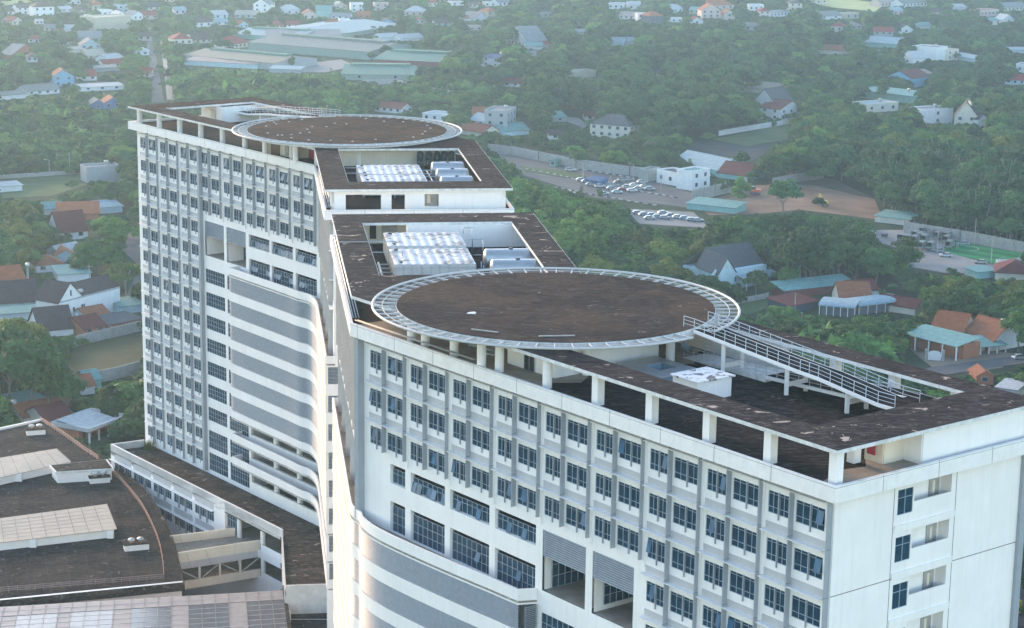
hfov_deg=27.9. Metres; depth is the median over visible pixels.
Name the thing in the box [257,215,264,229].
window
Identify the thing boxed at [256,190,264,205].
window
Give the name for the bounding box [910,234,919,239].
canvas truck
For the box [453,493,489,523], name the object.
window
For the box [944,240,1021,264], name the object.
football pitch
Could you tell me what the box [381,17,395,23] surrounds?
house
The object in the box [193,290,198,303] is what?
window
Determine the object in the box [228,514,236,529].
window
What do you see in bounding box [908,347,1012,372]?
earth yard
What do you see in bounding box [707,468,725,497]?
window
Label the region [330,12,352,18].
house
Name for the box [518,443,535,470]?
window
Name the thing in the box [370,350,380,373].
window
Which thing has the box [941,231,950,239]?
canvas truck
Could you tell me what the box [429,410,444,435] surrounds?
window
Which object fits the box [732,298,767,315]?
lawn
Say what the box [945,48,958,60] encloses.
house
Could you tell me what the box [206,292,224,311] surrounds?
window
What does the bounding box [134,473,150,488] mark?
window
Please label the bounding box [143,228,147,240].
window
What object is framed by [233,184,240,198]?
window
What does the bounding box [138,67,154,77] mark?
house
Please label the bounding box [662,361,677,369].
duct section
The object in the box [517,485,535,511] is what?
window
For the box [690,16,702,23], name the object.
house
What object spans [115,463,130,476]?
window
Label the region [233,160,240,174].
window
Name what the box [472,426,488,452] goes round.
window
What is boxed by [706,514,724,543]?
window
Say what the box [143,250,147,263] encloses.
window
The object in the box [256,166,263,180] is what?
window
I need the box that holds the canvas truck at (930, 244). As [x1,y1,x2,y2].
[925,240,936,249]
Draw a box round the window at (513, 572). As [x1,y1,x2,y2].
[497,552,534,588]
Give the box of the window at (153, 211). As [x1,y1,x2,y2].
[150,207,156,221]
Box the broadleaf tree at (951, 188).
[940,184,957,221]
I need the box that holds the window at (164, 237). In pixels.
[162,234,166,247]
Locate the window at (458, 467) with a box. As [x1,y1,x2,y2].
[451,459,464,483]
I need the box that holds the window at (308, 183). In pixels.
[304,177,312,192]
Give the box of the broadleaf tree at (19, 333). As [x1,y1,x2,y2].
[3,324,35,382]
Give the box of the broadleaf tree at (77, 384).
[42,374,88,405]
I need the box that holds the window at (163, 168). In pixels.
[161,165,165,178]
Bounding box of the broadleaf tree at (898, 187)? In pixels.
[888,179,912,208]
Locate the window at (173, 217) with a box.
[170,214,176,226]
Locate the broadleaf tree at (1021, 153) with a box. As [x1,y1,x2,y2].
[1017,150,1023,162]
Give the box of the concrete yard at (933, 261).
[876,230,1021,273]
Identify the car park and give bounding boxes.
[499,154,691,207]
[630,209,705,227]
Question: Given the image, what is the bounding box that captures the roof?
[289,611,326,627]
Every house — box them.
[0,264,26,280]
[0,278,38,306]
[2,6,14,14]
[4,16,22,25]
[10,398,44,422]
[12,3,31,13]
[15,82,60,94]
[24,400,72,422]
[25,53,37,61]
[27,304,75,335]
[28,1,54,15]
[28,35,38,42]
[29,254,64,272]
[33,274,120,316]
[34,19,43,23]
[40,201,61,214]
[42,397,74,412]
[43,24,55,30]
[46,241,78,255]
[47,209,88,239]
[50,67,74,86]
[51,244,72,261]
[51,264,91,281]
[51,408,122,443]
[56,6,71,12]
[63,24,74,31]
[64,0,80,4]
[69,312,107,334]
[71,6,85,11]
[73,304,110,314]
[74,368,103,387]
[75,82,124,91]
[75,373,96,394]
[76,69,97,80]
[77,37,100,48]
[79,14,130,30]
[79,48,105,58]
[80,160,120,182]
[85,0,102,8]
[87,97,103,108]
[92,9,112,14]
[94,52,122,60]
[98,58,122,65]
[100,94,119,109]
[110,10,124,14]
[114,4,127,11]
[124,10,143,20]
[135,47,149,54]
[137,32,151,40]
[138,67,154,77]
[139,10,157,18]
[147,2,159,9]
[167,32,192,43]
[171,6,185,13]
[186,32,211,42]
[190,16,212,27]
[210,10,228,18]
[212,18,228,24]
[214,36,248,47]
[234,10,260,18]
[236,20,249,27]
[253,0,275,12]
[266,20,283,26]
[280,4,299,13]
[286,20,299,26]
[301,9,315,18]
[324,19,338,22]
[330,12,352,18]
[332,1,346,8]
[338,18,349,20]
[347,17,360,19]
[349,2,363,11]
[355,11,370,18]
[373,2,388,10]
[373,32,397,39]
[373,100,411,112]
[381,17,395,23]
[394,33,423,40]
[404,6,426,15]
[416,17,423,23]
[422,110,449,120]
[427,0,437,6]
[432,18,449,25]
[447,0,463,5]
[455,122,499,135]
[459,15,468,20]
[465,11,486,20]
[468,1,481,7]
[468,25,481,29]
[471,106,486,114]
[471,112,483,123]
[478,7,495,17]
[481,52,501,65]
[482,1,493,5]
[484,105,515,127]
[490,0,509,5]
[495,122,529,135]
[503,77,522,86]
[505,25,547,44]
[523,42,543,48]
[538,12,551,16]
[539,40,550,47]
[546,129,561,139]
[551,110,566,121]
[569,69,595,77]
[575,29,585,34]
[582,111,595,119]
[608,2,625,8]
[611,37,626,45]
[618,11,634,19]
[625,1,640,9]
[626,37,634,44]
[635,12,645,20]
[641,11,663,23]
[668,17,681,21]
[670,4,682,12]
[680,241,775,290]
[689,6,698,13]
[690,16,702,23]
[697,3,721,21]
[705,0,734,9]
[721,9,734,19]
[745,22,757,29]
[746,4,763,10]
[756,8,770,16]
[760,98,801,119]
[769,9,790,16]
[787,0,802,9]
[810,0,826,3]
[816,10,842,19]
[830,22,844,31]
[830,281,871,297]
[839,12,858,18]
[844,278,880,294]
[849,22,862,28]
[852,98,898,111]
[869,0,892,6]
[873,26,893,36]
[879,293,923,315]
[887,7,902,14]
[890,0,926,7]
[899,23,913,33]
[904,50,929,63]
[904,324,981,360]
[912,44,947,60]
[913,104,953,123]
[915,22,930,28]
[929,7,942,13]
[931,309,973,332]
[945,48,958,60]
[953,3,966,9]
[963,265,994,278]
[964,314,1023,350]
[967,363,995,384]
[969,8,998,16]
[974,335,1007,354]
[988,17,1001,24]
[994,259,1023,279]
[994,378,1023,394]
[995,13,1014,21]
[998,2,1023,10]
[1004,73,1023,84]
[1007,47,1023,52]
[1016,62,1023,72]
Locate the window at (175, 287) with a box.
[172,282,178,296]
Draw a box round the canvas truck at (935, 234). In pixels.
[932,230,941,239]
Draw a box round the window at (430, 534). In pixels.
[413,514,444,553]
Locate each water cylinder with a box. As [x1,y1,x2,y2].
[431,161,464,175]
[435,168,468,180]
[440,175,473,180]
[483,247,535,267]
[489,258,545,273]
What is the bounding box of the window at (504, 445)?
[498,436,511,461]
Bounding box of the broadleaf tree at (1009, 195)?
[992,190,1023,236]
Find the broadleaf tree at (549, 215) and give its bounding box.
[543,212,551,224]
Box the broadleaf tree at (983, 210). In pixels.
[975,200,994,234]
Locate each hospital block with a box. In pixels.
[128,97,513,627]
[330,212,1023,627]
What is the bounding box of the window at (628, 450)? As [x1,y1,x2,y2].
[618,437,640,466]
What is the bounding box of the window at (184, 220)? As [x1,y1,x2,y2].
[182,217,186,230]
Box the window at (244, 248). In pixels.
[243,247,245,259]
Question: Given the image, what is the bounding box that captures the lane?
[926,357,1023,374]
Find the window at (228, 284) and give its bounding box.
[227,275,230,289]
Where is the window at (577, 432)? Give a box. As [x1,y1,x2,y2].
[567,419,586,446]
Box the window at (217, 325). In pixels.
[207,315,225,334]
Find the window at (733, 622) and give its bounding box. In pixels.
[727,615,752,627]
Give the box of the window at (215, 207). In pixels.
[212,202,218,216]
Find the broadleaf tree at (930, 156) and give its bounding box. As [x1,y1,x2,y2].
[920,150,941,167]
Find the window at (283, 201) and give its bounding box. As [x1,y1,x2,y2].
[280,197,287,211]
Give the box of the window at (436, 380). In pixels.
[429,370,444,395]
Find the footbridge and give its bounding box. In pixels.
[170,528,260,589]
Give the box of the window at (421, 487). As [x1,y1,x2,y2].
[411,477,444,504]
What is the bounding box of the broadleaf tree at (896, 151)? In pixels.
[886,148,907,162]
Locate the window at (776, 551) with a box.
[766,537,786,567]
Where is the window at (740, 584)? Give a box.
[729,570,754,601]
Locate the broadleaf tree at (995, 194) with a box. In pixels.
[985,190,1002,233]
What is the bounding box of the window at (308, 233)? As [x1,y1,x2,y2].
[304,229,312,244]
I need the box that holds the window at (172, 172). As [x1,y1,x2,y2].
[169,167,175,181]
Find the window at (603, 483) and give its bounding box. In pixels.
[595,473,611,500]
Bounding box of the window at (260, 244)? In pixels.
[250,237,269,251]
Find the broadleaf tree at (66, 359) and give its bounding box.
[35,346,68,391]
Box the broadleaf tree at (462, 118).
[448,113,471,131]
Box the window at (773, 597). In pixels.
[764,584,784,614]
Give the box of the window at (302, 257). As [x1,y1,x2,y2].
[296,251,316,266]
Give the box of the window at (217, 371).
[208,361,225,380]
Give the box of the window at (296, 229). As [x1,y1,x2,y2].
[294,226,299,240]
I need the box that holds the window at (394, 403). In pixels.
[388,394,401,418]
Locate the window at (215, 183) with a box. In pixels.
[211,178,218,192]
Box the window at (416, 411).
[411,403,421,426]
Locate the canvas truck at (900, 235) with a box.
[896,232,905,240]
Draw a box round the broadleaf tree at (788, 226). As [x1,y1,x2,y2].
[771,216,818,266]
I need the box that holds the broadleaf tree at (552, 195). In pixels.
[544,193,560,217]
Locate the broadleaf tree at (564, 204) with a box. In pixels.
[551,197,572,215]
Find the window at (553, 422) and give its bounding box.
[546,411,560,438]
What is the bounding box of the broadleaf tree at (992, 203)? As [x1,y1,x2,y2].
[988,196,1001,235]
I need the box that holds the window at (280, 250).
[272,244,292,258]
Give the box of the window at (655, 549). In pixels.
[646,537,664,565]
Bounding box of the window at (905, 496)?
[897,487,913,515]
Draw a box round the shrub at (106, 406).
[99,384,143,416]
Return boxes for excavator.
[743,185,760,194]
[817,193,828,205]
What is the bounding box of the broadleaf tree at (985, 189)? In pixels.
[978,183,990,197]
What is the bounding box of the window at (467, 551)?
[452,532,488,574]
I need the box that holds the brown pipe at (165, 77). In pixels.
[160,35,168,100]
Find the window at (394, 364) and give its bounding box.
[388,356,401,380]
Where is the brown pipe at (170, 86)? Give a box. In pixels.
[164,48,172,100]
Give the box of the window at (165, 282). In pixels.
[163,279,168,292]
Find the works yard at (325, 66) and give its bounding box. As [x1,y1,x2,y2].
[304,59,349,71]
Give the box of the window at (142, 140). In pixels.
[140,137,144,150]
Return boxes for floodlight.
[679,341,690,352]
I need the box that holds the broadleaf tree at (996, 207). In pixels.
[990,201,1007,236]
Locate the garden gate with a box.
[925,349,944,360]
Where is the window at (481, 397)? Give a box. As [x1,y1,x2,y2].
[472,386,489,411]
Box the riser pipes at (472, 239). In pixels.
[463,227,488,273]
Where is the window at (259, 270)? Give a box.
[250,261,269,280]
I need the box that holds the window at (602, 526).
[594,516,609,542]
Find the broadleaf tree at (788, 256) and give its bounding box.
[772,245,808,267]
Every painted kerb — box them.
[525,168,677,197]
[554,186,660,205]
[565,167,627,176]
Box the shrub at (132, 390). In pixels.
[98,377,143,403]
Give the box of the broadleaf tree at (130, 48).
[126,46,142,51]
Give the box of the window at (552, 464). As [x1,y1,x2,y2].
[545,454,559,480]
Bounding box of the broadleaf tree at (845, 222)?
[821,218,856,232]
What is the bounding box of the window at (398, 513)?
[393,505,404,535]
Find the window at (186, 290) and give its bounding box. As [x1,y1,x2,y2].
[184,286,188,297]
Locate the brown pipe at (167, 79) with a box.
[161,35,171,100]
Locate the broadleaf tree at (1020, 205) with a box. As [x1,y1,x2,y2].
[1014,201,1023,240]
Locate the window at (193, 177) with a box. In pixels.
[190,173,196,186]
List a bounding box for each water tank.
[356,164,423,181]
[360,174,426,197]
[383,232,466,263]
[389,248,475,274]
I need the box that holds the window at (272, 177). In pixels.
[269,169,275,183]
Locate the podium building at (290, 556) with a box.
[109,439,326,613]
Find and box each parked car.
[594,184,605,187]
[611,189,622,193]
[617,177,628,180]
[626,188,637,191]
[632,210,642,213]
[636,179,647,183]
[643,215,655,219]
[644,186,654,189]
[657,210,669,214]
[658,215,670,218]
[672,214,680,218]
[692,217,703,221]
[930,247,943,251]
[939,252,952,256]
[957,241,969,244]
[974,259,986,263]
[1011,353,1023,359]
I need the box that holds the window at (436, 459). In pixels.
[429,449,443,474]
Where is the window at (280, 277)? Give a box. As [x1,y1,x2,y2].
[273,268,292,288]
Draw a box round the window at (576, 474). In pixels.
[567,462,586,489]
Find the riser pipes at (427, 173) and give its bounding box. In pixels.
[422,170,436,180]
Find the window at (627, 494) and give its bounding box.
[618,481,639,510]
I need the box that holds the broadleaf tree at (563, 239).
[552,228,584,255]
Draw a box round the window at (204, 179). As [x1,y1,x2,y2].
[202,176,207,189]
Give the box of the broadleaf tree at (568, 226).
[552,219,576,230]
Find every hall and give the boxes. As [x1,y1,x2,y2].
[0,585,290,627]
[818,297,860,316]
[847,293,895,314]
[865,35,903,47]
[888,68,928,87]
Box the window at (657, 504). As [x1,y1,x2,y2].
[649,493,665,521]
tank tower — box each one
[11,399,16,412]
[25,263,28,278]
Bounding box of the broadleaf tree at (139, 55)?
[126,53,143,57]
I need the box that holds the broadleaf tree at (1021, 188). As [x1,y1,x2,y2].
[1010,181,1023,193]
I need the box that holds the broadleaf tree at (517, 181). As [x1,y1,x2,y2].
[510,179,524,191]
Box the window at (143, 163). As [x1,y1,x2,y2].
[141,160,145,172]
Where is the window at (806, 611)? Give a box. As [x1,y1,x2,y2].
[791,595,820,627]
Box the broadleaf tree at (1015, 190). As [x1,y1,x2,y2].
[1005,186,1023,194]
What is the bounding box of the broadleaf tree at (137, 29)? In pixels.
[128,27,139,32]
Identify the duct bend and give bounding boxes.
[417,151,422,167]
[426,151,431,167]
[434,151,439,161]
[441,151,447,161]
[448,151,454,161]
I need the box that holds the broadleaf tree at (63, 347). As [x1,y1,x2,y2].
[42,335,70,353]
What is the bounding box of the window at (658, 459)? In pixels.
[650,448,667,476]
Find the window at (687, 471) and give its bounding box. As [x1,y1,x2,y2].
[674,457,697,486]
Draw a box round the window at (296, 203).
[294,200,299,215]
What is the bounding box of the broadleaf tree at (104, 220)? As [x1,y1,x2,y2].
[90,215,127,224]
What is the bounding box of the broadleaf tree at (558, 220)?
[554,216,573,224]
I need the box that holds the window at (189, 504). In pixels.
[174,493,191,509]
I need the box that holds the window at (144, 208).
[142,205,146,218]
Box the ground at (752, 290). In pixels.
[0,0,1023,564]
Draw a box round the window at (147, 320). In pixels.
[145,317,149,329]
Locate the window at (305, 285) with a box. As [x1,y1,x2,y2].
[297,276,316,296]
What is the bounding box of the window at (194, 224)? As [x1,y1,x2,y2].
[191,220,197,233]
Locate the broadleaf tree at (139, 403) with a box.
[125,398,143,409]
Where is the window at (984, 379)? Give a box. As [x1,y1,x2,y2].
[982,377,987,381]
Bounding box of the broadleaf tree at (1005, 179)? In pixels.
[991,172,1021,190]
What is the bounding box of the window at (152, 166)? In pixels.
[149,162,155,175]
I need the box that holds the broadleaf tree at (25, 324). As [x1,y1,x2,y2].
[10,317,51,339]
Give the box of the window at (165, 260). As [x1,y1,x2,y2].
[163,257,167,269]
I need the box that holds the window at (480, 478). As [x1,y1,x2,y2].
[472,466,488,492]
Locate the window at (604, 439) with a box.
[596,429,612,456]
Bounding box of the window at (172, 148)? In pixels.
[169,144,175,157]
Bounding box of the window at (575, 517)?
[566,504,585,532]
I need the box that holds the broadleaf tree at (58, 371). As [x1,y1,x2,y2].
[16,359,73,402]
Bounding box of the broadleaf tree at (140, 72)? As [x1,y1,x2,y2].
[127,69,147,76]
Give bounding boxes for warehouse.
[1,43,35,58]
[184,47,316,69]
[184,56,259,68]
[234,26,313,38]
[248,33,414,59]
[265,29,341,36]
[284,19,395,36]
[341,62,417,80]
[373,49,451,66]
[676,150,736,176]
[716,160,764,179]
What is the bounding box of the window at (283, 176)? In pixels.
[280,172,287,186]
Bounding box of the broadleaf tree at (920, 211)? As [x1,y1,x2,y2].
[915,196,938,224]
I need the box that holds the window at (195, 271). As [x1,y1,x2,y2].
[192,266,198,280]
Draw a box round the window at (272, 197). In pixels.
[270,194,275,208]
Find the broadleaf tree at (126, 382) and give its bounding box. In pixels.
[120,381,137,384]
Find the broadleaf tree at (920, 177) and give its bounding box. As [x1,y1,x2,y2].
[905,172,927,211]
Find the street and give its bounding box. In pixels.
[123,233,140,299]
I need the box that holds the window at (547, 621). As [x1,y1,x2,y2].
[541,612,573,627]
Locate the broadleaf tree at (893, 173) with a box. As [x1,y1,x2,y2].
[885,167,912,209]
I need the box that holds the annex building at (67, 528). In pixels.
[0,417,215,606]
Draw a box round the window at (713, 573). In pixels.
[704,560,722,588]
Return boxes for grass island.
[520,166,587,177]
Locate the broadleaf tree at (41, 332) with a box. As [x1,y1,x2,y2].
[31,328,59,348]
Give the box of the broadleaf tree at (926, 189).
[908,179,943,224]
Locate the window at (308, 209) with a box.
[304,203,312,218]
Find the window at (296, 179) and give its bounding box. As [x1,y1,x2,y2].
[293,175,299,189]
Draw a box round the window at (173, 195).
[170,191,176,204]
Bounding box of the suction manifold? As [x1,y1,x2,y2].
[376,262,391,274]
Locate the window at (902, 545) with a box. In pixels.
[894,534,910,562]
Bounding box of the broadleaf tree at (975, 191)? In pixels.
[953,188,979,230]
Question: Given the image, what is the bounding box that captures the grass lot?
[68,332,142,373]
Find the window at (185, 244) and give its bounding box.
[183,240,187,252]
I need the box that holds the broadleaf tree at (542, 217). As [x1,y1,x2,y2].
[538,214,554,220]
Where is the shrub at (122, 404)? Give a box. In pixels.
[112,396,133,414]
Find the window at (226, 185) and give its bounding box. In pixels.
[224,182,229,195]
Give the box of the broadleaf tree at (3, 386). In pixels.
[2,340,13,392]
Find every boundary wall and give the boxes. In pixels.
[0,171,79,178]
[73,321,141,347]
[98,361,142,381]
[363,79,449,93]
[487,144,642,176]
[692,177,747,198]
[731,292,768,303]
[772,172,823,181]
[903,221,1023,252]
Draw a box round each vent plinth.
[25,424,45,435]
[88,471,110,483]
[122,537,149,551]
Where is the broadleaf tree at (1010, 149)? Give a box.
[1004,146,1015,152]
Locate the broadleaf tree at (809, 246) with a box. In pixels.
[769,231,829,277]
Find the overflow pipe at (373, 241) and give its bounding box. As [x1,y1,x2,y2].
[339,241,396,244]
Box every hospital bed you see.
[486,346,494,351]
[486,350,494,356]
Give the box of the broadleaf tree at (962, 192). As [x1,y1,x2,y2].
[944,185,969,228]
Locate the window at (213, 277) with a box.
[206,268,224,287]
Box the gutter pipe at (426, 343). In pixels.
[355,320,476,359]
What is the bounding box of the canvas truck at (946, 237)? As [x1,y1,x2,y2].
[941,234,951,243]
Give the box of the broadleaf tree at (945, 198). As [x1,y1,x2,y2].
[940,190,959,227]
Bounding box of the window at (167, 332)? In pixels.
[165,324,169,337]
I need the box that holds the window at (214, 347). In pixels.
[207,338,225,357]
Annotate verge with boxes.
[160,42,174,100]
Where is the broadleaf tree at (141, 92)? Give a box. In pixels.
[127,89,150,95]
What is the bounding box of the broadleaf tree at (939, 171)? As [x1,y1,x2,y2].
[934,167,948,175]
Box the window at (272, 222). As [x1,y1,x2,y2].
[270,219,275,233]
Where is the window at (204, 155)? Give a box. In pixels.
[202,152,206,165]
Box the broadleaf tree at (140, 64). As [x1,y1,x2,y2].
[129,61,146,66]
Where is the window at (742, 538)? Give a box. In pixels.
[731,524,756,555]
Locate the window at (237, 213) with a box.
[234,209,241,223]
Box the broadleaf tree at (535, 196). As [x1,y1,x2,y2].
[527,190,546,208]
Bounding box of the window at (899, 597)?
[892,581,907,609]
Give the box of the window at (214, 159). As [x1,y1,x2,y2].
[211,154,218,168]
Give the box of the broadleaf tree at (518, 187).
[512,182,522,194]
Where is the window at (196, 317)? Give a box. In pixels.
[193,312,199,326]
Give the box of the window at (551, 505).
[544,496,558,521]
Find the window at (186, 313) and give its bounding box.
[184,309,188,322]
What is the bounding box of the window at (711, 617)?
[702,605,720,627]
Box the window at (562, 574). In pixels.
[551,560,584,587]
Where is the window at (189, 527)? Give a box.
[175,516,192,532]
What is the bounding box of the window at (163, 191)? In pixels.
[161,188,165,201]
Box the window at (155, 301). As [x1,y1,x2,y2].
[153,298,159,311]
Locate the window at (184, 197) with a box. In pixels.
[182,194,186,207]
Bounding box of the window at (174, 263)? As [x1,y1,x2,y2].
[172,260,178,273]
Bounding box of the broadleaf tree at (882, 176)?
[873,170,891,207]
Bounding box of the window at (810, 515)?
[796,500,824,531]
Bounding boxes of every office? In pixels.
[657,167,709,186]
[676,166,709,190]
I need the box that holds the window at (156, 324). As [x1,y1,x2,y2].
[153,320,159,333]
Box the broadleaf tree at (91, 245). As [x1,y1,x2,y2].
[74,238,118,274]
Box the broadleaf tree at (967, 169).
[947,162,981,178]
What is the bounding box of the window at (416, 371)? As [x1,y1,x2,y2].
[411,364,421,388]
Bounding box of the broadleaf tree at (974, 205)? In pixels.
[962,192,988,231]
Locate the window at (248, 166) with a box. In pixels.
[246,163,251,177]
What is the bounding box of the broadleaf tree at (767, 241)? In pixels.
[751,233,776,268]
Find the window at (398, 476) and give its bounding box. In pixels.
[393,468,404,486]
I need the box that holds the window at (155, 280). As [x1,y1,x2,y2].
[152,275,158,288]
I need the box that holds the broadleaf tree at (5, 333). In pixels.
[0,326,18,341]
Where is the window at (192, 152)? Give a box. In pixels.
[190,149,196,163]
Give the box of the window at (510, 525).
[498,512,535,543]
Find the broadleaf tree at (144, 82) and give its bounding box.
[127,79,151,85]
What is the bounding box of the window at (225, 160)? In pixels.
[223,157,228,171]
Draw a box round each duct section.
[621,361,634,364]
[629,359,643,362]
[640,357,652,360]
[646,360,661,369]
[647,356,660,359]
[653,370,666,373]
[653,374,666,379]
[656,358,670,369]
[660,373,672,381]
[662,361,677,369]
[662,369,675,372]
[669,367,684,370]
[670,363,684,367]
[679,365,693,368]
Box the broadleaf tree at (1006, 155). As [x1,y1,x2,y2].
[990,149,1021,161]
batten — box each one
[471,329,497,332]
[539,335,574,336]
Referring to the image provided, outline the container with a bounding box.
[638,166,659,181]
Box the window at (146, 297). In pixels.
[144,294,148,307]
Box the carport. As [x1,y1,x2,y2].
[873,209,920,224]
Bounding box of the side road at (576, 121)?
[566,117,586,127]
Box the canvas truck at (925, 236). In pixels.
[919,233,929,240]
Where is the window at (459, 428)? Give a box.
[453,419,465,443]
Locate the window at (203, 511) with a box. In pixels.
[195,504,213,521]
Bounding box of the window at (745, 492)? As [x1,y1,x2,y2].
[733,477,757,508]
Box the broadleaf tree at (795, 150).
[779,146,814,173]
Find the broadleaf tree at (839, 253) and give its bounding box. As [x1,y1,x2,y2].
[827,240,861,273]
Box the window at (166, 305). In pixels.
[164,302,168,314]
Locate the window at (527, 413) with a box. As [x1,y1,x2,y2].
[519,402,536,428]
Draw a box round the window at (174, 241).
[171,237,177,250]
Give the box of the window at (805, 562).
[793,547,822,579]
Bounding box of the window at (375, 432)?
[371,426,380,448]
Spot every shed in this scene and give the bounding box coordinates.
[0,90,28,99]
[0,180,22,191]
[0,304,35,319]
[1,389,45,402]
[55,201,99,219]
[67,46,84,52]
[77,31,102,40]
[91,199,123,213]
[92,64,118,71]
[113,296,141,312]
[268,65,304,72]
[315,5,331,18]
[686,196,746,213]
[743,81,786,92]
[765,292,819,311]
[770,273,849,295]
[817,44,847,54]
[860,86,919,103]
[958,52,976,61]
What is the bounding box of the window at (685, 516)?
[673,502,695,531]
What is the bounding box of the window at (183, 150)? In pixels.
[180,147,185,160]
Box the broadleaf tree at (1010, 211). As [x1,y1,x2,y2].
[996,202,1023,238]
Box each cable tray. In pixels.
[318,169,331,207]
[334,237,359,317]
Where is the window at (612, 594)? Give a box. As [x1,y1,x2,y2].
[603,583,632,604]
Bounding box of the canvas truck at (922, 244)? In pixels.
[916,240,926,249]
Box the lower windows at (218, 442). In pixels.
[146,339,249,487]
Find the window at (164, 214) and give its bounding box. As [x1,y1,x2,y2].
[162,211,166,224]
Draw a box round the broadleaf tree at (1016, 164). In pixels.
[995,161,1023,171]
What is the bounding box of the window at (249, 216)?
[247,212,252,226]
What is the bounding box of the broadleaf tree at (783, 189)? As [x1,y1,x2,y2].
[766,178,804,213]
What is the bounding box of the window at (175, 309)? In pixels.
[173,305,179,318]
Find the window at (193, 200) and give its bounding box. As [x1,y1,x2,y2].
[191,197,196,210]
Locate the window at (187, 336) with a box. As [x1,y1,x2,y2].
[185,332,189,343]
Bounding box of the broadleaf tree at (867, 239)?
[842,230,881,277]
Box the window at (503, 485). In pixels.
[497,477,510,502]
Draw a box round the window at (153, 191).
[150,185,156,198]
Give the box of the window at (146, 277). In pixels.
[144,272,148,285]
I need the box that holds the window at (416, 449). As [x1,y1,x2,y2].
[411,442,421,465]
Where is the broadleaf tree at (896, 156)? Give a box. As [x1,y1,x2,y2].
[878,151,904,171]
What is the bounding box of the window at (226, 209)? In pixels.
[224,206,229,219]
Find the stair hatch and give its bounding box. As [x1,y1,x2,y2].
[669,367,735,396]
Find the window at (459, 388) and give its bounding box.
[453,379,465,403]
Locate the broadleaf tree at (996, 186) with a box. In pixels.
[987,179,1002,194]
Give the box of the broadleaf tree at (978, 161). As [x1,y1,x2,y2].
[966,156,994,169]
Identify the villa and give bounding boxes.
[589,114,640,137]
[953,98,979,124]
[973,113,987,128]
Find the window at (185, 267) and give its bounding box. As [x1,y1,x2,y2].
[183,263,187,276]
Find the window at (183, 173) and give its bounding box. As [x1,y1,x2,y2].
[181,170,185,184]
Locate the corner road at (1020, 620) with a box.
[1017,565,1023,627]
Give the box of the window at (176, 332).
[173,327,179,341]
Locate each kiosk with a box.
[549,158,560,166]
[584,175,608,185]
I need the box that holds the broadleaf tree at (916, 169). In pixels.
[911,163,924,208]
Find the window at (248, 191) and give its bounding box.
[246,188,251,202]
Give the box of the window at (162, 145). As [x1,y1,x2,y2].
[160,142,164,155]
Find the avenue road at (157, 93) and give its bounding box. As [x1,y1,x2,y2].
[146,26,163,101]
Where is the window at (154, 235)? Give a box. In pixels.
[151,230,157,243]
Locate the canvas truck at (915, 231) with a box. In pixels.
[910,229,920,234]
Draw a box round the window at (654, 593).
[646,581,662,608]
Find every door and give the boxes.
[211,109,214,118]
[285,145,288,155]
[524,354,534,371]
[920,615,930,627]
[922,569,933,589]
[925,522,936,543]
[928,477,939,496]
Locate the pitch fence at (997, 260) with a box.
[996,258,1020,262]
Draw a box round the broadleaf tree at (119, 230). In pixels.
[97,222,139,240]
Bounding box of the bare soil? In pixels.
[768,173,874,199]
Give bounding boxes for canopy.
[98,310,141,328]
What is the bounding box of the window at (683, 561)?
[671,547,694,576]
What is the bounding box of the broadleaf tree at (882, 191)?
[875,182,904,209]
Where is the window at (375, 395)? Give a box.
[369,388,380,411]
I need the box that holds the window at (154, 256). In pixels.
[152,253,157,266]
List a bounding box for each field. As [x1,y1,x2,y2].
[0,174,86,197]
[1,0,31,5]
[689,140,768,162]
[712,124,788,145]
[819,0,880,11]
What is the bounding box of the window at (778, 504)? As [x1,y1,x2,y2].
[768,490,788,520]
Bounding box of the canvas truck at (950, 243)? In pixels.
[944,239,954,248]
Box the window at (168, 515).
[160,508,171,521]
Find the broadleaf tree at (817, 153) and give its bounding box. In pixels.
[801,146,829,163]
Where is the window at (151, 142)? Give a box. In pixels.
[149,139,155,152]
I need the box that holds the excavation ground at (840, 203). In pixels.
[702,184,879,218]
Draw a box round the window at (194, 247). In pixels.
[192,243,197,257]
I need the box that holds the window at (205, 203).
[203,200,207,213]
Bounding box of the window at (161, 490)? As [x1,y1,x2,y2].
[154,483,170,498]
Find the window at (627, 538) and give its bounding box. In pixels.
[617,524,637,553]
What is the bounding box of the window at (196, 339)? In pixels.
[194,336,199,349]
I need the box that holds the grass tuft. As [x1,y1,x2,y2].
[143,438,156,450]
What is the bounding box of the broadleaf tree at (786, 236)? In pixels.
[773,227,826,276]
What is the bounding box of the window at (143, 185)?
[141,182,145,195]
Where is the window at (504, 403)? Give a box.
[498,395,511,420]
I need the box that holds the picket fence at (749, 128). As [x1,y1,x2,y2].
[718,119,790,135]
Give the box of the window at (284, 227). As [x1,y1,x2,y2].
[280,222,288,236]
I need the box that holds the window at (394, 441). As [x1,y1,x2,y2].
[388,432,401,456]
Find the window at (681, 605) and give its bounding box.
[670,591,692,620]

